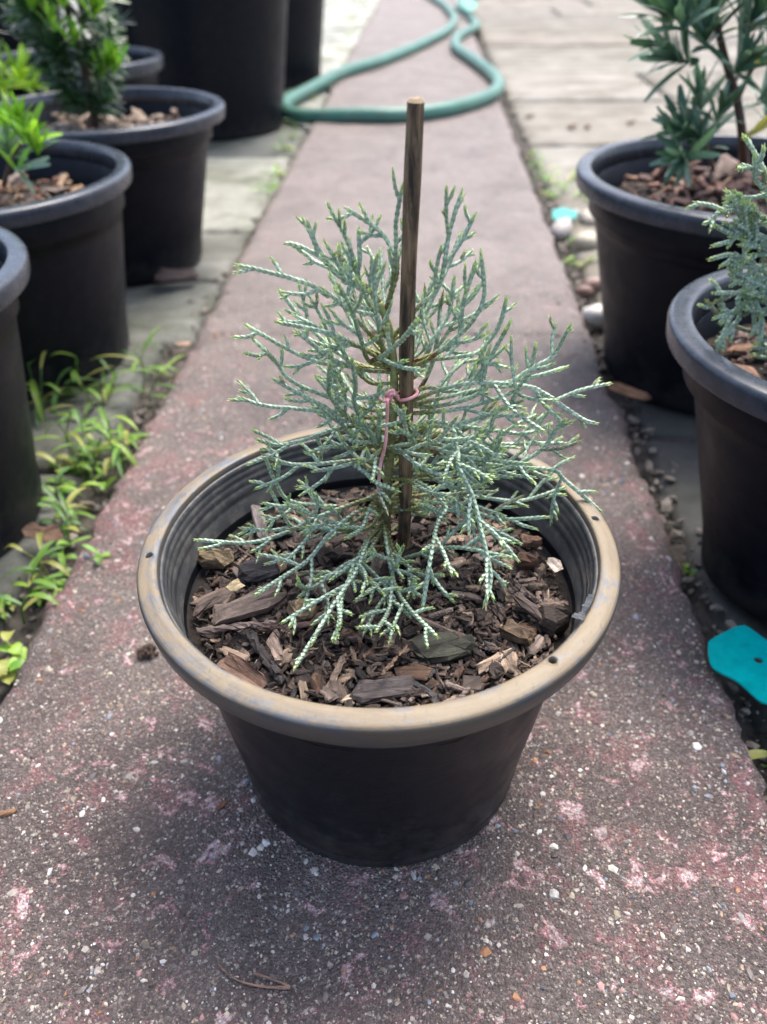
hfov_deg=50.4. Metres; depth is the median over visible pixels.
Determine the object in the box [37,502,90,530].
weed
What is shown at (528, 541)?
wood chunk
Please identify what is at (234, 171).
paving
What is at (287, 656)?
bark chip
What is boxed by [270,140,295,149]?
weed
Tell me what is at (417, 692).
bark chip
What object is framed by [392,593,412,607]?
bark chip
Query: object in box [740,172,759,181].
bark chip
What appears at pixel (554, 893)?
exposed aggregate
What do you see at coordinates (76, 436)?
weed
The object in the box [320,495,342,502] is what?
bark chip
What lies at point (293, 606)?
wood chunk
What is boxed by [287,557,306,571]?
bark chip
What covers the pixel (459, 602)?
bark chip
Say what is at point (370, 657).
bark chip
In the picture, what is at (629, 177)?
bark chip
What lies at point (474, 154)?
path
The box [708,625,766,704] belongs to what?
plant tag
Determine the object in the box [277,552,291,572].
bark chip
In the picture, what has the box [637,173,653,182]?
bark chip
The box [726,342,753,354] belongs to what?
bark chip
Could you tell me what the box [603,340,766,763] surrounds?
paving
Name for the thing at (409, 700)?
bark chip
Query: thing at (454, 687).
bark chip
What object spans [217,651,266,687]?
chip
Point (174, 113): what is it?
bark chip
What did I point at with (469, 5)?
plastic scrap
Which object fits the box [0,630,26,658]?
weed
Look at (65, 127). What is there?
bark mulch
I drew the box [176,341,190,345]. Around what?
dead leaf
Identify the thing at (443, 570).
bark chip
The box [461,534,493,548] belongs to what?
bark slab
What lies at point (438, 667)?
bark chip
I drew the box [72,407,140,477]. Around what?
weed
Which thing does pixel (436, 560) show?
bark chip
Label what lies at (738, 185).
bark chip
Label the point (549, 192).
weed
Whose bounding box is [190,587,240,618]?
bark slab
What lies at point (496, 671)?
bark chip
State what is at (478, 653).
bark chip
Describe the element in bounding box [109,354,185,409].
weed
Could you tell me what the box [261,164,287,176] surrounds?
weed
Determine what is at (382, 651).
bark chip
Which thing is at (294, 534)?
bark chip
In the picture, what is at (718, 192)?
bark chip
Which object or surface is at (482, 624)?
bark chip
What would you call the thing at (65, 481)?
weed
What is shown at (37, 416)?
weed
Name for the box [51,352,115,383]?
weed
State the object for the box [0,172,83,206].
bark mulch
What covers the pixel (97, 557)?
weed
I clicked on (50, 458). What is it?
weed
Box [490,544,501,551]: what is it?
bark chip
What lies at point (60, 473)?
weed
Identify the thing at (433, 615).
bark chip
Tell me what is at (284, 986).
pine needle
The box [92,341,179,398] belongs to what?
weed
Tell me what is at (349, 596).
bark chip
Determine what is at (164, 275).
dead leaf
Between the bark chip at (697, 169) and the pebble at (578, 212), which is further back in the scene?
the pebble at (578, 212)
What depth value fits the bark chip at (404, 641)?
0.33 m
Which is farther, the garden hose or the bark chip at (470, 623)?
the garden hose
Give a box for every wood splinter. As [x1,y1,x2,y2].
[0,809,16,816]
[218,800,226,808]
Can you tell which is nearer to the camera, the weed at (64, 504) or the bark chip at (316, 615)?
the bark chip at (316, 615)
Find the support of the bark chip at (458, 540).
on the bark mulch at (335, 692)
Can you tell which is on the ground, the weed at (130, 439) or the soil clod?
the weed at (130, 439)
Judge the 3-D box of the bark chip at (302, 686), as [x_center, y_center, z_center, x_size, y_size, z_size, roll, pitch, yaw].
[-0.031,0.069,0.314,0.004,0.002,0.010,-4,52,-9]
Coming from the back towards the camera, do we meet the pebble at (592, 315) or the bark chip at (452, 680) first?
the pebble at (592, 315)
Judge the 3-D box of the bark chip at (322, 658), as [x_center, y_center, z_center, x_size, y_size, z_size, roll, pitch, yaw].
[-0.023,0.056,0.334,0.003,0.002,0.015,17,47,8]
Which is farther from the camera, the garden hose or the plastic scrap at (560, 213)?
the garden hose
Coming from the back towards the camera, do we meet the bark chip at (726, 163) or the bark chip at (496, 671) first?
the bark chip at (726, 163)
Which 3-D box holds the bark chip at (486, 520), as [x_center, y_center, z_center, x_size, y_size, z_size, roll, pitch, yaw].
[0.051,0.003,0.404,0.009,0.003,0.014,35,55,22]
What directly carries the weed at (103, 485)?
on the ground
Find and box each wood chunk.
[197,544,233,568]
[286,598,316,621]
[499,619,534,645]
[514,552,536,569]
[519,534,542,548]
[536,605,571,638]
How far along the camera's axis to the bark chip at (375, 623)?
0.34 m
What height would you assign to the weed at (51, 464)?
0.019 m
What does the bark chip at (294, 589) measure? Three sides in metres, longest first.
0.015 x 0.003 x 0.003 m
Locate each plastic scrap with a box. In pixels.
[460,0,477,11]
[552,207,576,220]
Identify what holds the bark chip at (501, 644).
on the bark mulch at (335, 692)
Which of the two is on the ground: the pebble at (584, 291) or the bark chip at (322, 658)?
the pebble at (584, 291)
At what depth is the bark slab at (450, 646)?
0.33 m
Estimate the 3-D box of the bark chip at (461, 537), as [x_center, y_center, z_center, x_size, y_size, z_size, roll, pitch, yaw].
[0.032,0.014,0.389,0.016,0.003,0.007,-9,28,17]
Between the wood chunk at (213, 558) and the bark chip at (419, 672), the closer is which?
the bark chip at (419, 672)
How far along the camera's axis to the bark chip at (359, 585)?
0.36 m
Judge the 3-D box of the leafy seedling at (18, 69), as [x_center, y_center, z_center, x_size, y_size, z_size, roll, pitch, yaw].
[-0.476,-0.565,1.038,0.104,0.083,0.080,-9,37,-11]
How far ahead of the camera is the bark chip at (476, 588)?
0.36 m
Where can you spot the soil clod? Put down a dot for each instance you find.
(145, 651)
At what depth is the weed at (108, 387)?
0.77 m
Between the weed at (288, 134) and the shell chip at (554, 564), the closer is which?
the shell chip at (554, 564)
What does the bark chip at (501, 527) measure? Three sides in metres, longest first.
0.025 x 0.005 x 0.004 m
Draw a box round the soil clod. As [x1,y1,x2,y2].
[136,643,158,660]
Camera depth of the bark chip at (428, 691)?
0.31 m
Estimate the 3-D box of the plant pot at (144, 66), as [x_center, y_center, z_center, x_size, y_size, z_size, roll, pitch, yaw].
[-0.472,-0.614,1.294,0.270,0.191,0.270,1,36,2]
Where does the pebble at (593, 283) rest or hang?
on the patio paving at (569, 64)
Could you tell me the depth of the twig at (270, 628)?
0.33 m
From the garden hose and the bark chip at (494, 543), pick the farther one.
the garden hose
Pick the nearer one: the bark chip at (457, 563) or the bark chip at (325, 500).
the bark chip at (457, 563)
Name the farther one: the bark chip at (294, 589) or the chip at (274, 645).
the bark chip at (294, 589)
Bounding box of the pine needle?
[217,963,290,989]
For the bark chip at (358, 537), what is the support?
on the bark mulch at (335, 692)
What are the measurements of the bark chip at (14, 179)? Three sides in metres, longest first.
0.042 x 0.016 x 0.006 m
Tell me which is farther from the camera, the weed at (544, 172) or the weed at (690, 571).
the weed at (544, 172)
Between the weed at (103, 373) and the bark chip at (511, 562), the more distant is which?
the weed at (103, 373)
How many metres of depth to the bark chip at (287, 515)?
0.40 m
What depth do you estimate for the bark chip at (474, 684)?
0.31 m
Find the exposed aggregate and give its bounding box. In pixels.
[0,277,766,1023]
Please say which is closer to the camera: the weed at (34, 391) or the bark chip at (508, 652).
the bark chip at (508, 652)
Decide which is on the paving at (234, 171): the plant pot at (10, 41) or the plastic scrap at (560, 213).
the plant pot at (10, 41)
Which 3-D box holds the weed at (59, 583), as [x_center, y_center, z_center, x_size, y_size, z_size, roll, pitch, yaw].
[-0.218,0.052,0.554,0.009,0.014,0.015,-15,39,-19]
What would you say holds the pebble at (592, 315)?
on the ground
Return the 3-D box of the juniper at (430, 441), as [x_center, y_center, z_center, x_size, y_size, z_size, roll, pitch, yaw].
[0.000,-0.041,0.322,0.130,0.172,0.159,28,45,33]
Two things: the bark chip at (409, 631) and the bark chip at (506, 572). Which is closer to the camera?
the bark chip at (409, 631)
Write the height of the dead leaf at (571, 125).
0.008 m
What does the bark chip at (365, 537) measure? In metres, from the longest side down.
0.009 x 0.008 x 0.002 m
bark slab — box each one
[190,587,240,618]
[212,583,287,624]
[237,552,279,582]
[251,504,267,543]
[349,675,418,703]
[408,631,476,663]
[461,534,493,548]
[511,592,541,620]
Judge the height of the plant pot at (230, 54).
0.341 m
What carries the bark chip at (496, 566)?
on the bark mulch at (335, 692)
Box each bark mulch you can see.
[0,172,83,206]
[41,112,180,130]
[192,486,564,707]
[621,167,766,215]
[709,319,766,380]
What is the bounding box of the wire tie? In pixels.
[376,388,418,493]
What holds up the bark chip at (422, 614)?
on the bark mulch at (335, 692)
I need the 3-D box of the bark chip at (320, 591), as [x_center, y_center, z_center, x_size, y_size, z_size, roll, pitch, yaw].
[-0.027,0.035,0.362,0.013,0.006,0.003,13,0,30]
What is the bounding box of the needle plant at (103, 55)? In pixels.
[0,0,130,128]
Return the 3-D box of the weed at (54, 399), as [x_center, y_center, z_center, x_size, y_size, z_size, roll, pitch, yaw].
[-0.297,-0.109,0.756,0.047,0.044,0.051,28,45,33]
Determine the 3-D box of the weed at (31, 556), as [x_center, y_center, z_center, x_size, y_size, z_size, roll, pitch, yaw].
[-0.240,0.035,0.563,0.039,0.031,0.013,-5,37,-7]
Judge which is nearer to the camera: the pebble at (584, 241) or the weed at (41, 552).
the weed at (41, 552)
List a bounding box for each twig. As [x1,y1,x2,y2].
[195,620,275,634]
[245,628,287,684]
[256,619,320,631]
[382,644,407,673]
[507,575,538,604]
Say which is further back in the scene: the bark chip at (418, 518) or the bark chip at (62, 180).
the bark chip at (62, 180)
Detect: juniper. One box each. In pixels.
[194,166,613,670]
[685,133,766,368]
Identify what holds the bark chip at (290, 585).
on the bark mulch at (335, 692)
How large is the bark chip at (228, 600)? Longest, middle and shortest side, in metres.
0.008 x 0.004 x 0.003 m
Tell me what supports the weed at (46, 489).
on the paving at (234, 171)
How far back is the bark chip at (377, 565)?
0.37 m
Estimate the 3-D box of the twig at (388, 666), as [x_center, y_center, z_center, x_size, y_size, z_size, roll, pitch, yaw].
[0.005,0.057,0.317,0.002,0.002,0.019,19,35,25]
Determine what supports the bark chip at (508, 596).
on the bark mulch at (335, 692)
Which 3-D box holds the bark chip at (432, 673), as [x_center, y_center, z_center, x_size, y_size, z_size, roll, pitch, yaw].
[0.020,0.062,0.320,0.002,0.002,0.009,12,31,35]
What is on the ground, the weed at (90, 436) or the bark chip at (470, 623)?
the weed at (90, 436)
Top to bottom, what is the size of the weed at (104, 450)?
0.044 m
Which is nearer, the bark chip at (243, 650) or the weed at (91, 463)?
the bark chip at (243, 650)
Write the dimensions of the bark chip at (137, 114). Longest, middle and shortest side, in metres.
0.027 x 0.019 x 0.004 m
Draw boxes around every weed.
[0,592,58,623]
[0,594,15,610]
[0,602,9,621]
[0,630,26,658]
[0,656,24,683]
[4,532,69,600]
[4,543,62,580]
[8,540,58,607]
[18,554,71,585]
[26,361,77,423]
[27,351,73,421]
[29,392,76,429]
[32,587,46,606]
[34,415,95,456]
[36,452,74,469]
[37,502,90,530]
[39,487,89,548]
[40,497,62,507]
[42,482,96,518]
[42,488,69,493]
[44,409,109,453]
[45,468,76,490]
[47,451,92,466]
[47,467,85,497]
[48,443,127,482]
[48,458,84,475]
[49,540,77,568]
[50,368,79,413]
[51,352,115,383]
[52,578,65,591]
[53,402,115,441]
[53,507,81,531]
[58,491,92,570]
[59,415,149,456]
[63,457,90,479]
[64,370,106,401]
[64,376,103,401]
[66,446,116,475]
[68,373,129,392]
[69,430,125,464]
[69,462,102,475]
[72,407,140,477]
[74,432,96,475]
[75,462,114,493]
[80,457,116,498]
[82,544,110,564]
[88,370,141,406]
[89,430,128,469]
[91,421,137,473]
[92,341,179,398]
[95,423,143,456]
[99,358,110,372]
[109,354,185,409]
[123,326,172,378]
[248,182,277,194]
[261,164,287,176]
[261,172,279,185]
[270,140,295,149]
[278,132,295,139]
[524,149,543,159]
[524,157,547,169]
[530,165,557,181]
[538,186,561,200]
[542,170,560,184]
[559,181,576,191]
[561,256,577,267]
[568,169,575,181]
[573,260,590,266]
[682,563,696,577]
[748,749,766,767]
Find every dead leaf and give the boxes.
[22,522,63,541]
[153,268,198,282]
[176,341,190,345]
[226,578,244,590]
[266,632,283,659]
[567,123,577,127]
[584,123,590,128]
[608,382,651,399]
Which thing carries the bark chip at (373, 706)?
on the bark mulch at (335, 692)
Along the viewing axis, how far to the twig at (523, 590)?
0.35 m
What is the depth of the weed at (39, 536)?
0.55 m
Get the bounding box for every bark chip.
[8,171,24,187]
[21,187,41,192]
[41,187,71,192]
[44,127,59,130]
[51,113,81,118]
[55,173,68,187]
[65,117,89,126]
[66,123,84,129]
[77,115,88,126]
[96,123,119,129]
[131,107,145,122]
[171,108,179,119]
[216,646,249,660]
[218,576,231,585]
[223,597,232,602]
[227,631,239,647]
[239,647,249,659]
[242,545,258,549]
[250,614,275,621]
[263,682,277,687]
[269,526,274,548]
[274,519,282,526]
[274,530,291,536]
[274,648,292,666]
[275,509,307,525]
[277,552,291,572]
[280,586,297,609]
[284,583,294,587]
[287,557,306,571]
[291,522,297,542]
[292,670,313,676]
[294,666,310,684]
[297,680,308,700]
[304,575,317,593]
[309,495,329,503]
[309,612,322,620]
[311,542,332,569]
[312,665,322,689]
[316,594,325,612]
[317,585,329,594]
[318,639,330,664]
[318,658,344,702]
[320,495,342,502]
[329,534,350,545]
[329,544,353,561]
[340,585,354,602]
[344,634,362,642]
[345,541,359,547]
[351,575,369,597]
[352,525,375,543]
[353,661,367,667]
[357,644,367,661]
[359,704,379,707]
[363,533,374,543]
[365,616,393,626]
[366,654,378,661]
[368,552,386,577]
[372,620,384,636]
[378,565,398,580]
[379,645,386,661]
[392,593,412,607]
[394,664,432,680]
[401,545,420,563]
[401,637,412,652]
[402,624,416,638]
[405,547,419,566]
[406,688,413,697]
[407,697,416,703]
[410,688,426,696]
[411,511,427,521]
[411,605,425,627]
[413,681,436,697]
[415,616,465,636]
[415,624,422,630]
[424,519,434,524]
[424,554,443,567]
[426,664,447,669]
[427,522,435,533]
[427,607,452,619]
[428,664,441,678]
[436,569,448,572]
[437,693,447,701]
[440,535,465,544]
[440,556,465,571]
[443,545,462,568]
[444,680,473,694]
[446,678,455,694]
[447,517,459,524]
[448,569,473,586]
[451,591,465,598]
[451,600,461,605]
[451,619,460,627]
[454,614,471,621]
[456,538,465,551]
[457,687,470,697]
[461,675,490,693]
[462,613,473,626]
[465,585,479,591]
[467,562,480,572]
[472,608,488,621]
[472,648,485,658]
[473,556,483,572]
[474,619,486,628]
[474,652,503,674]
[475,512,492,527]
[476,524,506,535]
[485,613,496,624]
[488,537,498,549]
[489,659,504,680]
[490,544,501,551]
[492,558,499,570]
[494,578,515,602]
[494,582,505,602]
[494,616,499,628]
[495,640,517,653]
[498,647,515,661]
[500,568,524,576]
[500,648,518,678]
[501,558,516,568]
[506,587,542,600]
[512,601,567,611]
[515,546,525,551]
[516,583,539,587]
[517,577,536,582]
[518,622,537,635]
[624,174,637,180]
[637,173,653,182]
[654,164,671,182]
[683,170,712,176]
[685,178,704,190]
[689,159,700,167]
[690,166,711,172]
[709,154,738,181]
[713,188,724,196]
[726,178,749,192]
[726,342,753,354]
[731,171,750,176]
[734,363,761,378]
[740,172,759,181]
[742,191,765,214]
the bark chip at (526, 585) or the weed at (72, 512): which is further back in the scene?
the weed at (72, 512)
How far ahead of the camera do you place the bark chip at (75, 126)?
0.94 m
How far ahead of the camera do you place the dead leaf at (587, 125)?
1.68 m
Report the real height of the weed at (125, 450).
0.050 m
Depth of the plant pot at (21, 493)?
0.55 m
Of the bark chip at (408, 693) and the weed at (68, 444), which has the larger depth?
the weed at (68, 444)
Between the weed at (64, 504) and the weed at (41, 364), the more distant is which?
the weed at (41, 364)
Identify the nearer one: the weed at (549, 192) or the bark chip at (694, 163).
the bark chip at (694, 163)
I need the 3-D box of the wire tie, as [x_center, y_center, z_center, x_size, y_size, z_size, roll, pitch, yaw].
[0.006,-0.032,0.336,0.010,0.044,0.027,18,40,24]
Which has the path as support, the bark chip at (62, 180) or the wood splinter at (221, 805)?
the wood splinter at (221, 805)
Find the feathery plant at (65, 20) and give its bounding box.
[0,0,134,40]
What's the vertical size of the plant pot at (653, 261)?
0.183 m
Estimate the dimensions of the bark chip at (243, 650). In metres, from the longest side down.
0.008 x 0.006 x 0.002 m
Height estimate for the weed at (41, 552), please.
0.039 m
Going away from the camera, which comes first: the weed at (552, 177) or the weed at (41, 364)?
the weed at (41, 364)
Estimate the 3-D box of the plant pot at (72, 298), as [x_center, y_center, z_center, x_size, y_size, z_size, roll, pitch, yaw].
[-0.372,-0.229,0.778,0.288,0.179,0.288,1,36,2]
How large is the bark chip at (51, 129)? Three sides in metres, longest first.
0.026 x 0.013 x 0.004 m
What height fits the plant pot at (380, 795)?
0.139 m
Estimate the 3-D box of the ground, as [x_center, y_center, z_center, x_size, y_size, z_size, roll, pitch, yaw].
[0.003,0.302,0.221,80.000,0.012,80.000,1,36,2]
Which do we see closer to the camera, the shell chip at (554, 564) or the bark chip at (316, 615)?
the bark chip at (316, 615)
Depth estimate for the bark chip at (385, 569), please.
0.37 m
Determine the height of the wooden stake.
0.217 m
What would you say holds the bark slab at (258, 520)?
on the bark mulch at (335, 692)
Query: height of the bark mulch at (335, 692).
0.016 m
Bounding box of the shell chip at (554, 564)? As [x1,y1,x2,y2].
[546,557,562,571]
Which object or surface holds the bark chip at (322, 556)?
on the bark mulch at (335, 692)
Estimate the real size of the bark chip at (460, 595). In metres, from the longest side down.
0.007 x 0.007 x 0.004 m
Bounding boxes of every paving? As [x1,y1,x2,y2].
[0,0,379,631]
[471,0,766,327]
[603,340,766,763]
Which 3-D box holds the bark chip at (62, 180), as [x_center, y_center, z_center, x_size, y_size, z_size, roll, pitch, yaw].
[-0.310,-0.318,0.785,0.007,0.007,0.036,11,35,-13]
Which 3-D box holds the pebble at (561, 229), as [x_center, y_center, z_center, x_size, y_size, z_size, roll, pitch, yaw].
[0.249,-0.394,1.139,0.028,0.026,0.044,22,52,35]
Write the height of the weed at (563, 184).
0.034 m
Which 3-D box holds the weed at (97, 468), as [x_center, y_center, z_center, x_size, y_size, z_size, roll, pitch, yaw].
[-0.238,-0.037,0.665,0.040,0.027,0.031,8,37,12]
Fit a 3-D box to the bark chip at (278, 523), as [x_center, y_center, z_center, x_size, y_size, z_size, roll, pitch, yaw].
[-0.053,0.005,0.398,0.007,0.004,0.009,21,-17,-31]
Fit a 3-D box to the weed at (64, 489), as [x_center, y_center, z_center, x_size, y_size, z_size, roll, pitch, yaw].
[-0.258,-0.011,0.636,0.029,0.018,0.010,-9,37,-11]
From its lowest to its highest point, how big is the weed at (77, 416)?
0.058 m
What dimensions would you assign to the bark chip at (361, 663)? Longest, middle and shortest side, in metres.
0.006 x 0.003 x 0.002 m
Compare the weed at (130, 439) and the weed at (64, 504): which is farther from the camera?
the weed at (130, 439)
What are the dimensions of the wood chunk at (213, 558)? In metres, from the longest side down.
0.018 x 0.010 x 0.010 m
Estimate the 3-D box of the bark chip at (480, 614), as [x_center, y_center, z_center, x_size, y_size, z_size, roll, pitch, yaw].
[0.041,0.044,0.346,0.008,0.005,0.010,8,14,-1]
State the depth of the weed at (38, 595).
0.52 m
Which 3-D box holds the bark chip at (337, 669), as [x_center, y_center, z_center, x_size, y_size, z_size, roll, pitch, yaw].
[-0.020,0.066,0.318,0.003,0.004,0.020,28,61,0]
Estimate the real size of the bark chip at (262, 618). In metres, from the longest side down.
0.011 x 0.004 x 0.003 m
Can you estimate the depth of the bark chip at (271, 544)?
0.39 m
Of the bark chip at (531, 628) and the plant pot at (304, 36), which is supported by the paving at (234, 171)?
the plant pot at (304, 36)
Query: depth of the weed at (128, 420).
0.67 m
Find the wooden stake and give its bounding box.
[398,96,424,548]
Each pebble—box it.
[550,218,572,240]
[572,209,579,218]
[573,232,596,249]
[575,285,592,296]
[579,209,594,225]
[581,304,602,328]
[584,277,599,291]
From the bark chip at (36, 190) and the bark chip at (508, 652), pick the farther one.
the bark chip at (36, 190)
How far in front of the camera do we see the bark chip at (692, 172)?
0.75 m
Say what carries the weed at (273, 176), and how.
on the paving at (234, 171)
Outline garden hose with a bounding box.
[283,0,504,124]
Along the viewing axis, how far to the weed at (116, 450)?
0.65 m
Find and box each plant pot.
[0,0,62,100]
[0,46,163,99]
[0,86,224,284]
[0,138,131,401]
[0,227,42,554]
[108,0,287,140]
[137,424,620,866]
[284,0,324,89]
[576,134,766,413]
[666,263,766,623]
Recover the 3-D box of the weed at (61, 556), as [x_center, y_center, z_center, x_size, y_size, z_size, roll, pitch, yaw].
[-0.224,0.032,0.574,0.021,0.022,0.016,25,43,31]
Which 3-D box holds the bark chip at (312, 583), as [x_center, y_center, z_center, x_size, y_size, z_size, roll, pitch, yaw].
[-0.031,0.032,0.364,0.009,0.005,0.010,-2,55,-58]
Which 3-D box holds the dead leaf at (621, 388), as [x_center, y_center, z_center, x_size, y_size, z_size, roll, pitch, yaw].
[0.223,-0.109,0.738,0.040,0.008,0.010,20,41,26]
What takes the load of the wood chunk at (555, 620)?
on the bark mulch at (335, 692)
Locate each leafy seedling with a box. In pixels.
[0,39,49,98]
[0,89,62,192]
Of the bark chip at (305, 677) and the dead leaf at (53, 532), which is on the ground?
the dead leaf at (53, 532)
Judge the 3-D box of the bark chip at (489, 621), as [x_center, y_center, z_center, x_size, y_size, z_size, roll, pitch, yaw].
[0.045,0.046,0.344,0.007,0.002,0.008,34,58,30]
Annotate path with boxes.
[0,0,766,1023]
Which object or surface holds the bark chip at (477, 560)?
on the bark mulch at (335, 692)
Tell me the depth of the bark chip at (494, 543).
0.38 m
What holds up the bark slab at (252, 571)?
on the bark mulch at (335, 692)
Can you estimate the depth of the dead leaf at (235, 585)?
0.35 m
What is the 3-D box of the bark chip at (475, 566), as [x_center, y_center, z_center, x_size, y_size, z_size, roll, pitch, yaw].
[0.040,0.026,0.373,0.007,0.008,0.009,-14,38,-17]
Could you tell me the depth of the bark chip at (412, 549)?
0.37 m
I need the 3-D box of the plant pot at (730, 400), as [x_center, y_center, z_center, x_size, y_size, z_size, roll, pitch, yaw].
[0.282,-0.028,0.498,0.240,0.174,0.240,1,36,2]
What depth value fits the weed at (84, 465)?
0.65 m
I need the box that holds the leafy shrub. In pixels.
[618,0,766,186]
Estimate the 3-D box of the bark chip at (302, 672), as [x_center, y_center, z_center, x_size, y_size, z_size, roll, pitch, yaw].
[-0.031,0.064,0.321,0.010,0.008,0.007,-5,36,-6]
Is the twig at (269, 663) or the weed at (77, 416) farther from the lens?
the weed at (77, 416)
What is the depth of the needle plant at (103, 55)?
0.89 m
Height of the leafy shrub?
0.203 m
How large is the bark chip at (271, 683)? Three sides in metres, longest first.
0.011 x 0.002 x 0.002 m
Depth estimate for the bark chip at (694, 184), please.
0.71 m
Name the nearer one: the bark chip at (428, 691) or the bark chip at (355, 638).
the bark chip at (428, 691)
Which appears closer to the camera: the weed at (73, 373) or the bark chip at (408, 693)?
the bark chip at (408, 693)
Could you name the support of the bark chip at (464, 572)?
on the bark mulch at (335, 692)
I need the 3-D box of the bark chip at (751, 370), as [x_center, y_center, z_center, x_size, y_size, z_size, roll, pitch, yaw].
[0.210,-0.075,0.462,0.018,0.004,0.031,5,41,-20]
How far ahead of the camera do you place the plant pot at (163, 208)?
0.96 m
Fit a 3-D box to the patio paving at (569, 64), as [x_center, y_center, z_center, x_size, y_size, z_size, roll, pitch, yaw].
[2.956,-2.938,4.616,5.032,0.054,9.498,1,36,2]
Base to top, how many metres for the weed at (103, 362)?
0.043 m
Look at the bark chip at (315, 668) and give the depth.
0.32 m
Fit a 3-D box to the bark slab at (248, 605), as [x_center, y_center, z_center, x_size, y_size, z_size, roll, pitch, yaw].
[-0.056,0.039,0.348,0.039,0.008,0.013,-29,45,-33]
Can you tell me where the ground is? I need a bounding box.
[0,9,766,802]
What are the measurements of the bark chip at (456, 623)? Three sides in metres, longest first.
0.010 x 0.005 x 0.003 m
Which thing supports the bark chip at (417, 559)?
on the bark mulch at (335, 692)
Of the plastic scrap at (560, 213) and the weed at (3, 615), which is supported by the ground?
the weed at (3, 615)
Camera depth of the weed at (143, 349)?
0.81 m
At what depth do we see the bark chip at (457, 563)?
0.37 m
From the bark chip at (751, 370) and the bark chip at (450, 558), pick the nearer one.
the bark chip at (450, 558)
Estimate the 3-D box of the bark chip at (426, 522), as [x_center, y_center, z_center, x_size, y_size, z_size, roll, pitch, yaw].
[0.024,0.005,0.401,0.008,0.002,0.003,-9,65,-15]
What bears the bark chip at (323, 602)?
on the bark mulch at (335, 692)
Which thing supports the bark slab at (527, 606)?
on the bark mulch at (335, 692)
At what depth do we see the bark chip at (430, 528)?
0.39 m
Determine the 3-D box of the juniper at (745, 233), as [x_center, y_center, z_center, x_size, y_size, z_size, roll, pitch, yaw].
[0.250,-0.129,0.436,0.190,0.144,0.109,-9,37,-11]
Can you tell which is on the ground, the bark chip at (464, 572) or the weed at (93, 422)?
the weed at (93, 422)
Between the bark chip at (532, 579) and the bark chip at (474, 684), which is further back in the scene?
the bark chip at (532, 579)
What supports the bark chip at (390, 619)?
on the bark mulch at (335, 692)
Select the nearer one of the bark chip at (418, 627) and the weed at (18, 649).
the bark chip at (418, 627)
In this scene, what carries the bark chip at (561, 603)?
on the bark mulch at (335, 692)
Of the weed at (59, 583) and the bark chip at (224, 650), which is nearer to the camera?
the bark chip at (224, 650)

